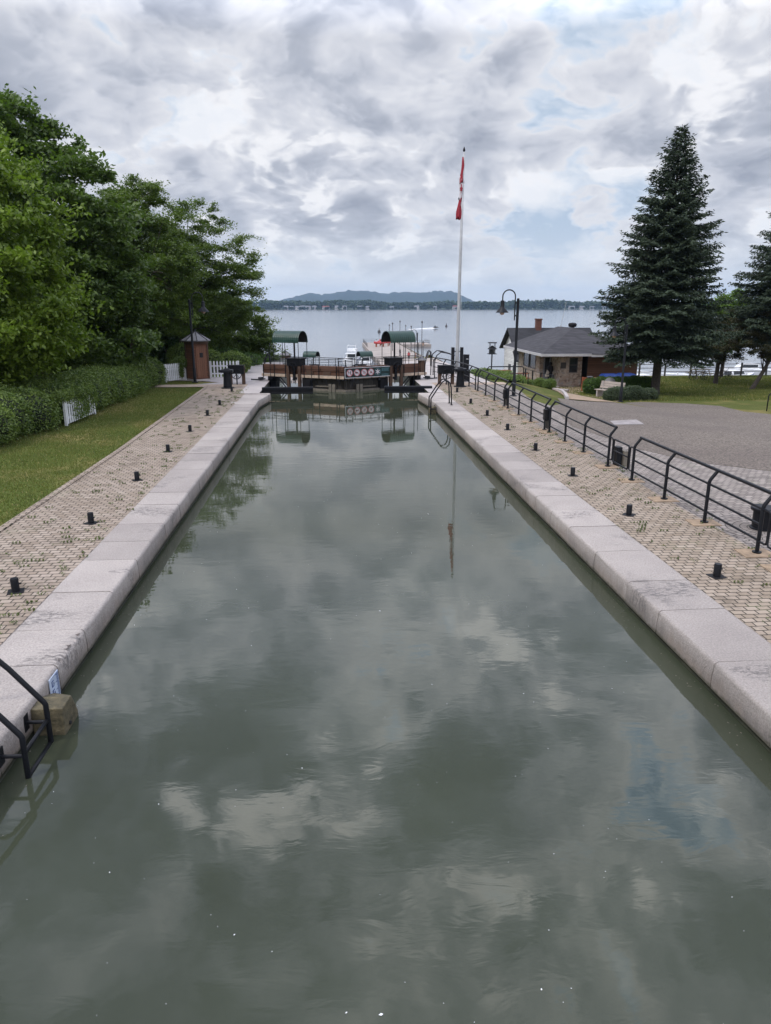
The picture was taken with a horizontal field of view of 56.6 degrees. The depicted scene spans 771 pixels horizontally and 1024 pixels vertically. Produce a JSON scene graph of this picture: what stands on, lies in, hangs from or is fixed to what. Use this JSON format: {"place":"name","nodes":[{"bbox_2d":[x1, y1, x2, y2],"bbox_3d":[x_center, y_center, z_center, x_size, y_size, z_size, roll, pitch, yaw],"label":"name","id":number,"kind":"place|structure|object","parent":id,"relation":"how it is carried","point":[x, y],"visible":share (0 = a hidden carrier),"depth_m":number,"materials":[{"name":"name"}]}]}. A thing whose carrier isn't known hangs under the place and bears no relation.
{"place":"outdoors","nodes":[
{"label":"outdoors","id":0,"kind":"place"},
{"bbox_2d":[0,363,243,525],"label":"lawn","id":1,"kind":"structure","parent":0,"point":[58,465],"depth_m":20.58,"materials":[{"name":"green plant"}]},
{"bbox_2d":[0,382,63,444],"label":"hedge","id":2,"kind":"object","parent":1,"relation":"on","point":[24,412],"visible":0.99,"depth_m":23.05,"materials":[{"name":"green plant"}]},
{"bbox_2d":[0,120,114,389],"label":"chestnut tree","id":3,"kind":"object","parent":1,"relation":"on","point":[29,247],"visible":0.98,"depth_m":24.78,"materials":[{"name":"green plant"}]},
{"bbox_2d":[62,394,95,425],"bbox_3d":[-11.107,-3.848,26.006,0.092,0.980,2.882,-1,16,-2],"label":"picket fence","id":4,"kind":"object","parent":1,"relation":"on","point":[66,409],"visible":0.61,"depth_m":25.12,"materials":[{"name":"white paint"}]},
{"bbox_2d":[49,380,98,417],"bbox_3d":[-11.185,-3.961,25.956,0.917,1.354,3.770,0,16,0],"label":"ivy","id":5,"kind":"object","parent":4,"relation":"attached to","point":[84,389],"visible":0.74,"depth_m":25.51,"materials":[{"name":"green plant"}]},
{"bbox_2d":[0,83,168,376],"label":"maple tree","id":6,"kind":"object","parent":1,"relation":"on","point":[101,261],"visible":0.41,"depth_m":32.81,"materials":[{"name":"green plant"}]},
{"bbox_2d":[5,357,167,423],"bbox_3d":[-12.617,-5.641,31.354,3.546,1.905,14.408,-1,16,-4],"label":"hedge","id":7,"kind":"object","parent":1,"relation":"on","point":[115,383],"visible":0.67,"depth_m":29.74,"materials":[{"name":"green plant"}]},
{"bbox_2d":[0,386,207,532],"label":"kerb","id":8,"kind":"structure","parent":1,"relation":"on","point":[7,524],"depth_m":17.51,"materials":[{"name":"grey concrete"}]},
{"bbox_2d":[63,194,178,359],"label":"background tree","id":9,"kind":"object","parent":1,"relation":"on","point":[166,338],"visible":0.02,"depth_m":53.72,"materials":[{"name":"green plant"}]},
{"bbox_2d":[82,173,221,353],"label":"locust tree","id":10,"kind":"object","parent":1,"relation":"on","point":[133,193],"visible":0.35,"depth_m":42.42,"materials":[{"name":"green plant"}]},
{"bbox_2d":[164,363,186,381],"bbox_3d":[-11.550,-7.692,39.335,0.092,0.980,1.606,8,18,26],"label":"picket fence","id":11,"kind":"object","parent":1,"relation":"on","point":[172,369],"visible":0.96,"depth_m":39.15,"materials":[{"name":"white paint"}]},
{"bbox_2d":[169,356,187,377],"bbox_3d":[-11.414,-8.047,39.696,1.187,1.305,0.898,-1,16,-4],"label":"ivy","id":12,"kind":"object","parent":11,"relation":"attached to","point":[181,359],"visible":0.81,"depth_m":39.50,"materials":[{"name":"green plant"}]},
{"bbox_2d":[158,381,199,384],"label":"grass","id":13,"kind":"structure","parent":1,"relation":"on","point":[176,382],"depth_m":38.72,"materials":[{"name":"green plant"}]},
{"bbox_2d":[146,267,223,362],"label":"background tree","id":14,"kind":"object","parent":1,"relation":"on","point":[162,358],"visible":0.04,"depth_m":58.79,"materials":[{"name":"green plant"}]},
{"bbox_2d":[188,292,208,382],"bbox_3d":[-9.908,-9.287,38.148,1.155,4.703,0.570,-1,16,-4],"label":"street lamp","id":15,"kind":"object","parent":1,"relation":"on","point":[203,309],"visible":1,"depth_m":37.83,"materials":[{"name":"metal"}]},
{"bbox_2d":[137,196,270,348],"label":"locust tree","id":16,"kind":"object","parent":1,"relation":"on","point":[242,271],"visible":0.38,"depth_m":47.51,"materials":[{"name":"green plant"}]},
{"bbox_2d":[165,342,251,372],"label":"shrub bed","id":17,"kind":"object","parent":1,"relation":"on","point":[176,349],"visible":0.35,"depth_m":43.71,"materials":[{"name":"green plant"}]},
{"bbox_2d":[174,287,289,361],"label":"maple tree","id":18,"kind":"object","parent":1,"relation":"on","point":[260,337],"visible":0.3,"depth_m":53.89,"materials":[{"name":"green plant"}]},
{"bbox_2d":[217,346,268,365],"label":"shrub bed","id":19,"kind":"object","parent":1,"relation":"on","point":[256,359],"visible":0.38,"depth_m":50.61,"materials":[{"name":"green plant"}]},
{"bbox_2d":[0,386,245,644],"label":"pavement","id":20,"kind":"structure","parent":0,"point":[36,536],"depth_m":14.53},
{"bbox_2d":[7,577,24,594],"bbox_3d":[-5.377,1.059,10.380,0.220,0.212,0.220,-6,17,-21],"label":"mooring post","id":21,"kind":"object","parent":20,"relation":"on","point":[15,586],"visible":1,"depth_m":10.35,"materials":[{"name":"black metal"}]},
{"bbox_2d":[83,512,98,524],"bbox_3d":[-5.629,0.114,13.657,0.220,0.212,0.220,5,17,18],"label":"mooring post","id":22,"kind":"object","parent":20,"relation":"on","point":[90,517],"visible":1,"depth_m":13.62,"materials":[{"name":"black metal"}]},
{"bbox_2d":[0,389,246,633],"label":"weeds","id":23,"kind":"object","parent":20,"relation":"on","point":[31,601],"visible":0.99,"depth_m":14.95,"materials":[{"name":"green plant"}]},
{"bbox_2d":[218,368,233,388],"bbox_3d":[-7.998,-6.722,35.955,0.750,0.990,0.653,-1,16,-4],"label":"capstan","id":24,"kind":"object","parent":20,"relation":"on","point":[227,381],"visible":0.95,"depth_m":35.81,"materials":[{"name":"black paint"}]},
{"bbox_2d":[0,360,286,781],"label":"canal wall","id":25,"kind":"structure","parent":0,"point":[63,626],"depth_m":10.82,"materials":[{"name":"concrete"}]},
{"bbox_2d":[0,659,53,778],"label":"ladder","id":26,"kind":"object","parent":25,"relation":"attached to","point":[11,727],"visible":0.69,"depth_m":7.22,"materials":[{"name":"black metal"}]},
{"bbox_2d":[31,693,77,735],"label":"fender block","id":27,"kind":"structure","parent":25,"relation":"attached to","point":[63,709],"depth_m":7.62,"materials":[{"name":"beige wood"}]},
{"bbox_2d":[48,669,60,693],"bbox_3d":[-3.774,2.000,8.166,0.010,0.310,0.260,-1,16,-4],"label":"depth gauge","id":28,"kind":"object","parent":25,"relation":"attached to","point":[54,684],"visible":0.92,"depth_m":8.17,"materials":[{"name":"white metal"}]},
{"bbox_2d":[262,387,312,393],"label":"steel beam","id":29,"kind":"structure","parent":25,"relation":"attached to","point":[289,390],"depth_m":35.38,"materials":[{"name":"black metal"}]},
{"bbox_2d":[251,331,352,391],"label":"lock gate","id":30,"kind":"structure","parent":25,"relation":"attached to","point":[324,378],"depth_m":38.52,"materials":[{"name":"black paint"}]},
{"bbox_2d":[155,384,266,386],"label":"path","id":31,"kind":"structure","parent":0,"point":[208,385],"depth_m":37.26,"materials":[{"name":"grey concrete"}]},
{"bbox_2d":[227,365,245,383],"bbox_3d":[-7.856,-7.239,37.727,0.885,1.000,0.520,-1,16,-4],"label":"sluice winch","id":32,"kind":"object","parent":31,"relation":"on","point":[238,369],"visible":0.88,"depth_m":37.51,"materials":[{"name":"black paint"}]},
{"bbox_2d":[175,362,283,383],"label":"pavement","id":33,"kind":"structure","parent":0,"point":[253,372],"depth_m":41.43,"materials":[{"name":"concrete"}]},
{"bbox_2d":[181,329,210,380],"bbox_3d":[-10.419,-8.672,39.486,1.505,2.780,1.505,-14,21,-40],"label":"wooden booth","id":34,"kind":"object","parent":33,"relation":"on","point":[201,353],"visible":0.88,"depth_m":39.25,"materials":[{"name":"wood"}]},
{"bbox_2d":[195,346,206,377],"bbox_3d":[-10.113,-8.228,39.262,0.560,1.690,0.050,-14,21,-40],"label":"door","id":35,"kind":"structure","parent":34,"relation":"in","point":[200,350],"depth_m":39.25,"materials":[{"name":"brown wood"}]},
{"bbox_2d":[209,361,239,377],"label":"picket fence","id":36,"kind":"object","parent":33,"relation":"on","point":[217,366],"visible":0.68,"depth_m":41.01,"materials":[{"name":"white paint"}]},
{"bbox_2d":[303,351,337,365],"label":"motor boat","id":37,"kind":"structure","parent":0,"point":[311,353],"depth_m":79.18,"materials":[{"name":"metal"}]},
{"bbox_2d":[339,351,377,365],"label":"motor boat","id":38,"kind":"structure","parent":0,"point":[364,353],"depth_m":79.62,"materials":[{"name":"white plastic"}]},
{"bbox_2d":[280,290,482,302],"bbox_3d":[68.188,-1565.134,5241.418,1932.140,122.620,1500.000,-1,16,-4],"label":"hills","id":39,"kind":"structure","parent":0,"point":[421,297],"depth_m":4889.88,"materials":[{"name":"plant"}]},
{"bbox_2d":[0,382,770,1023],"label":"water","id":40,"kind":"structure","parent":0,"point":[322,700],"depth_m":6.83,"materials":[{"name":"liquid"}]},
{"bbox_2d":[0,0,770,305],"label":"sky","id":41,"kind":"structure","parent":0,"point":[334,134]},
{"bbox_2d":[362,342,416,364],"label":"quay","id":42,"kind":"structure","parent":0,"point":[379,351],"depth_m":179.44,"materials":[{"name":"concrete"}]},
{"bbox_2d":[400,343,430,346],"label":"quay","id":43,"kind":"structure","parent":0,"point":[415,345],"depth_m":208.10,"materials":[{"name":"concrete"}]},
{"bbox_2d":[280,308,607,308],"bbox_3d":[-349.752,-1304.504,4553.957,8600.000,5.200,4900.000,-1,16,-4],"label":"land","id":44,"kind":"structure","parent":0,"point":[444,308],"depth_m":2474.46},
{"bbox_2d":[250,298,748,308],"bbox_3d":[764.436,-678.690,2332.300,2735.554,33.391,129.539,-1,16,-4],"label":"wood","id":45,"kind":"object","parent":44,"relation":"on","point":[551,303],"visible":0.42,"depth_m":2252.34,"materials":[{"name":"green plant"}]},
{"bbox_2d":[406,361,488,382],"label":"pavement","id":46,"kind":"structure","parent":0,"point":[427,368],"depth_m":42.59,"materials":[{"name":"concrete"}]},
{"bbox_2d":[430,350,454,377],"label":"curved handrail","id":47,"kind":"object","parent":46,"relation":"on","point":[435,359],"visible":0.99,"depth_m":41.20,"materials":[{"name":"grey metal"}]},
{"bbox_2d":[432,357,478,389],"bbox_3d":[3.855,-7.643,39.020,0.489,1.060,8.144,-3,16,-11],"label":"railing","id":48,"kind":"object","parent":46,"relation":"on","point":[469,382],"visible":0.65,"depth_m":37.66,"materials":[{"name":"black metal"}]},
{"bbox_2d":[451,147,464,373],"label":"flagpole","id":49,"kind":"object","parent":46,"relation":"on","point":[458,327],"visible":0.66,"depth_m":42.50,"materials":[{"name":"white metal"}]},
{"bbox_2d":[456,157,463,219],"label":"flag","id":50,"kind":"object","parent":49,"relation":"attached to","point":[458,213],"visible":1,"depth_m":40.93,"materials":[{"name":"red fabric"}]},
{"bbox_2d":[463,354,468,381],"bbox_3d":[4.387,-7.863,39.080,0.320,1.450,0.325,-1,16,-4],"label":"control cabinet","id":51,"kind":"object","parent":46,"relation":"on","point":[466,358],"visible":0.66,"depth_m":38.91,"materials":[{"name":"black metal"}]},
{"bbox_2d":[418,382,505,384],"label":"path","id":52,"kind":"structure","parent":0,"point":[466,383],"depth_m":38.22,"materials":[{"name":"grey concrete"}]},
{"bbox_2d":[437,365,454,384],"bbox_3d":[3.177,-7.228,37.691,0.885,1.000,0.520,-1,16,-4],"label":"sluice winch","id":53,"kind":"object","parent":52,"relation":"on","point":[444,369],"visible":0.97,"depth_m":37.47,"materials":[{"name":"black paint"}]},
{"bbox_2d":[247,309,770,374],"bbox_3d":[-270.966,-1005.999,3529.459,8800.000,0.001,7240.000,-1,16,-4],"label":"lake","id":54,"kind":"structure","parent":0,"point":[332,333],"depth_m":392.62,"materials":[{"name":"liquid"}]},
{"bbox_2d":[342,345,359,365],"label":"motor boat","id":55,"kind":"object","parent":54,"relation":"on","point":[351,355],"visible":0.69,"depth_m":145.06,"materials":[{"name":"white plastic"}]},
{"bbox_2d":[260,306,610,309],"bbox_3d":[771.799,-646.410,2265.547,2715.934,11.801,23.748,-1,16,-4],"label":"shore bushes","id":56,"kind":"object","parent":54,"relation":"in","point":[481,308],"visible":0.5,"depth_m":2220.50,"materials":[{"name":"green plant"}]},
{"bbox_2d":[637,366,688,375],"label":"motor boat","id":57,"kind":"object","parent":54,"relation":"on","point":[667,374],"visible":0.33,"depth_m":113.14,"materials":[{"name":"white plastic"}]},
{"bbox_2d":[723,368,753,374],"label":"motor boat","id":58,"kind":"object","parent":54,"relation":"on","point":[736,373],"visible":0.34,"depth_m":108.06,"materials":[{"name":"white plastic"}]},
{"bbox_2d":[720,362,770,374],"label":"motor boat","id":59,"kind":"object","parent":54,"relation":"on","point":[756,371],"visible":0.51,"depth_m":119.87,"materials":[{"name":"white plastic"}]},
{"bbox_2d":[395,362,770,752],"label":"canal wall","id":60,"kind":"structure","parent":0,"point":[722,654],"depth_m":10.75,"materials":[{"name":"concrete"}]},
{"bbox_2d":[338,331,436,391],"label":"lock gate","id":61,"kind":"structure","parent":60,"relation":"attached to","point":[400,369],"depth_m":38.96,"materials":[{"name":"black paint"}]},
{"bbox_2d":[345,366,389,378],"bbox_3d":[-0.892,-7.467,38.158,2.920,0.540,0.046,-10,19,-30],"label":"sign board","id":62,"kind":"object","parent":61,"relation":"attached to","point":[363,372],"visible":1,"depth_m":38.10,"materials":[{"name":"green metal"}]},
{"bbox_2d":[384,386,431,392],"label":"steel beam","id":63,"kind":"structure","parent":60,"relation":"on","point":[404,389],"depth_m":35.80,"materials":[{"name":"black metal"}]},
{"bbox_2d":[428,379,452,414],"bbox_3d":[2.326,-4.095,30.352,0.958,3.046,0.710,-1,16,-4],"label":"ladder","id":64,"kind":"object","parent":60,"relation":"attached to","point":[430,401],"visible":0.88,"depth_m":29.96,"materials":[{"name":"black metal"}]},
{"bbox_2d":[552,386,616,402],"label":"path","id":65,"kind":"structure","parent":0,"point":[574,396],"depth_m":38.73,"materials":[{"name":"beige concrete"}]},
{"bbox_2d":[609,317,627,401],"bbox_3d":[13.003,-8.518,40.161,1.155,4.683,0.570,-1,16,-4],"label":"street lamp","id":66,"kind":"object","parent":65,"relation":"on","point":[614,334],"visible":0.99,"depth_m":39.90,"materials":[{"name":"black metal"}]},
{"bbox_2d":[427,355,770,474],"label":"lawn","id":67,"kind":"structure","parent":0,"point":[757,406],"depth_m":39.78,"materials":[{"name":"green plant"}]},
{"bbox_2d":[487,342,496,368],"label":"harbour light","id":68,"kind":"object","parent":67,"relation":"on","point":[491,350],"visible":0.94,"depth_m":76.56,"materials":[{"name":"black paint"}]},
{"bbox_2d":[470,367,525,381],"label":"shrub bed","id":69,"kind":"object","parent":67,"relation":"on","point":[506,374],"visible":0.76,"depth_m":42.03,"materials":[{"name":"green plant"}]},
{"bbox_2d":[487,366,528,383],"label":"handrail","id":70,"kind":"object","parent":67,"relation":"on","point":[512,373],"visible":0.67,"depth_m":44.96,"materials":[{"name":"black metal"}]},
{"bbox_2d":[533,377,544,387],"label":"shrub","id":71,"kind":"object","parent":67,"relation":"on","point":[538,381],"visible":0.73,"depth_m":49.81,"materials":[{"name":"green plant"}]},
{"bbox_2d":[499,319,591,374],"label":"white house","id":72,"kind":"structure","parent":67,"relation":"on","point":[509,336],"depth_m":74.02,"materials":[{"name":"paint"}]},
{"bbox_2d":[541,378,556,389],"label":"shrub","id":73,"kind":"object","parent":67,"relation":"on","point":[549,383],"visible":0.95,"depth_m":48.59,"materials":[{"name":"green plant"}]},
{"bbox_2d":[503,305,637,386],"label":"stone building","id":74,"kind":"structure","parent":67,"relation":"on","point":[572,354],"depth_m":55.31,"materials":[{"name":"stone"},{"name":"asphalt shingle"},{"name":"glass"}]},
{"bbox_2d":[523,353,529,367],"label":"window","id":75,"kind":"structure","parent":74,"relation":"in","point":[526,356],"depth_m":60.45,"materials":[{"name":"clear glass"}]},
{"bbox_2d":[528,354,535,370],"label":"window","id":76,"kind":"structure","parent":74,"relation":"in","point":[532,357],"depth_m":58.63,"materials":[{"name":"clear glass"}]},
{"bbox_2d":[543,357,550,378],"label":"door","id":77,"kind":"structure","parent":74,"relation":"in","point":[547,360],"depth_m":56.73,"materials":[{"name":"black glass"}]},
{"bbox_2d":[568,357,578,373],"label":"window","id":78,"kind":"structure","parent":74,"relation":"in","point":[573,363],"depth_m":54.57,"materials":[{"name":"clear glass"}]},
{"bbox_2d":[582,375,619,394],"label":"hedge","id":79,"kind":"object","parent":67,"relation":"on","point":[590,385],"visible":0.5,"depth_m":47.93,"materials":[{"name":"green plant"}]},
{"bbox_2d":[594,381,625,396],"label":"bench","id":80,"kind":"object","parent":67,"relation":"on","point":[603,385],"visible":0.46,"depth_m":45.13,"materials":[{"name":"wood"}]},
{"bbox_2d":[602,386,630,400],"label":"shrub","id":81,"kind":"object","parent":67,"relation":"on","point":[612,394],"visible":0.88,"depth_m":41.81,"materials":[{"name":"green plant"}]},
{"bbox_2d":[618,375,651,387],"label":"hedge","id":82,"kind":"object","parent":67,"relation":"on","point":[641,381],"visible":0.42,"depth_m":47.76,"materials":[{"name":"green plant"}]},
{"bbox_2d":[626,385,659,400],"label":"shrub","id":83,"kind":"object","parent":67,"relation":"on","point":[638,392],"visible":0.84,"depth_m":42.19,"materials":[{"name":"green plant"}]},
{"bbox_2d":[587,123,737,393],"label":"spruce tree","id":84,"kind":"object","parent":67,"relation":"on","point":[664,325],"visible":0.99,"depth_m":44.21,"materials":[{"name":"green plant"}]},
{"bbox_2d":[556,375,770,401],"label":"grass","id":85,"kind":"structure","parent":67,"relation":"on","point":[706,393],"depth_m":51.76,"materials":[{"name":"green plant"}]},
{"bbox_2d":[638,362,770,375],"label":"waterfront fence","id":86,"kind":"object","parent":67,"relation":"on","point":[740,371],"visible":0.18,"depth_m":63.89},
{"bbox_2d":[688,306,758,383],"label":"crab tree","id":87,"kind":"object","parent":67,"relation":"on","point":[724,349],"visible":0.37,"depth_m":55.64,"materials":[{"name":"green plant"}]},
{"bbox_2d":[700,287,753,376],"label":"lime tree","id":88,"kind":"object","parent":67,"relation":"on","point":[728,297],"visible":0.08,"depth_m":60.88,"materials":[{"name":"green plant"}]},
{"bbox_2d":[725,211,770,348],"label":"spruce tree","id":89,"kind":"object","parent":67,"relation":"on","point":[761,300],"visible":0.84,"depth_m":52.65,"materials":[{"name":"green plant"}]},
{"bbox_2d":[737,309,770,388],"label":"crab tree","id":90,"kind":"object","parent":67,"relation":"on","point":[763,351],"visible":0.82,"depth_m":52.11,"materials":[{"name":"green plant"}]},
{"bbox_2d":[435,385,770,642],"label":"pavement","id":91,"kind":"structure","parent":0,"point":[747,601],"depth_m":13.66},
{"bbox_2d":[452,367,466,386],"bbox_3d":[3.785,-6.908,36.598,0.750,0.990,0.653,-1,16,-4],"label":"capstan","id":92,"kind":"object","parent":91,"relation":"on","point":[460,371],"visible":1,"depth_m":36.44,"materials":[{"name":"black paint"}]},
{"bbox_2d":[472,369,509,406],"bbox_3d":[4.666,-5.611,31.974,0.560,1.062,5.930,-1,16,-4],"label":"railing","id":93,"kind":"object","parent":91,"relation":"on","point":[486,385],"visible":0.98,"depth_m":31.78,"materials":[{"name":"black metal"}]},
{"bbox_2d":[501,382,552,430],"bbox_3d":[5.106,-3.960,26.248,0.560,1.062,5.580,-1,16,-4],"label":"railing","id":94,"kind":"object","parent":91,"relation":"on","point":[531,408],"visible":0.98,"depth_m":25.77,"materials":[{"name":"black metal"}]},
{"bbox_2d":[539,400,618,468],"bbox_3d":[5.527,-2.381,20.772,0.560,1.062,5.609,-1,16,-4],"label":"railing","id":95,"kind":"object","parent":91,"relation":"on","point":[607,465],"visible":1,"depth_m":20.15,"materials":[{"name":"black metal"}]},
{"bbox_2d":[543,406,551,428],"bbox_3d":[5.298,-3.094,23.538,0.185,0.700,0.440,-1,16,-4],"label":"gap panel","id":96,"kind":"object","parent":95,"relation":"attached to","point":[546,411],"visible":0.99,"depth_m":23.42,"materials":[{"name":"black paint"}]},
{"bbox_2d":[612,439,629,469],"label":"railing gate","id":97,"kind":"structure","parent":95,"relation":"attached to","point":[613,461],"depth_m":17.60,"materials":[{"name":"black metal"}]},
{"bbox_2d":[442,388,770,621],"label":"weeds","id":98,"kind":"object","parent":91,"relation":"on","point":[640,521],"visible":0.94,"depth_m":17.95,"materials":[{"name":"green plant"}]},
{"bbox_2d":[622,504,635,516],"bbox_3d":[4.838,-0.042,14.198,0.220,0.212,0.220,11,19,33],"label":"mooring post","id":99,"kind":"object","parent":91,"relation":"on","point":[628,512],"visible":1,"depth_m":14.16,"materials":[{"name":"black metal"}]},
{"bbox_2d":[617,436,770,557],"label":"railing","id":100,"kind":"object","parent":91,"relation":"on","point":[757,552],"visible":1,"depth_m":13.61,"materials":[{"name":"black metal"}]},
{"bbox_2d":[706,563,726,579],"bbox_3d":[5.087,0.892,10.959,0.220,0.212,0.220,-4,17,-15],"label":"mooring post","id":101,"kind":"object","parent":91,"relation":"on","point":[716,573],"visible":1,"depth_m":10.92,"materials":[{"name":"black metal"}]},
{"bbox_2d":[470,385,770,558],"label":"pavement","id":102,"kind":"structure","parent":0,"point":[761,478],"depth_m":17.21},
{"bbox_2d":[496,289,519,395],"bbox_3d":[5.489,-7.593,32.274,1.155,4.703,0.570,-1,16,-4],"label":"street lamp","id":103,"kind":"object","parent":102,"relation":"on","point":[501,310],"visible":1,"depth_m":31.99,"materials":[{"name":"black metal"}]},
{"bbox_2d":[613,446,627,465],"bbox_3d":[6.084,-1.461,18.598,0.270,0.500,0.360,-3,16,-10],"label":"litter bin","id":104,"kind":"object","parent":102,"relation":"on","point":[620,459],"visible":0.69,"depth_m":18.48,"materials":[{"name":"black metal"}]},
{"bbox_2d":[749,504,770,531],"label":"drum","id":105,"kind":"object","parent":102,"relation":"on","point":[755,517],"visible":0.59,"depth_m":13.20,"materials":[{"name":"black paint"}]},
{"bbox_2d":[611,419,642,424],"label":"pavement","id":106,"kind":"structure","parent":0,"point":[621,422],"depth_m":26.05,"materials":[{"name":"white paint"}]},
{"bbox_2d":[553,398,770,470],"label":"road","id":107,"kind":"structure","parent":0,"point":[718,435],"depth_m":25.08,"materials":[{"name":"grey asphalt"}]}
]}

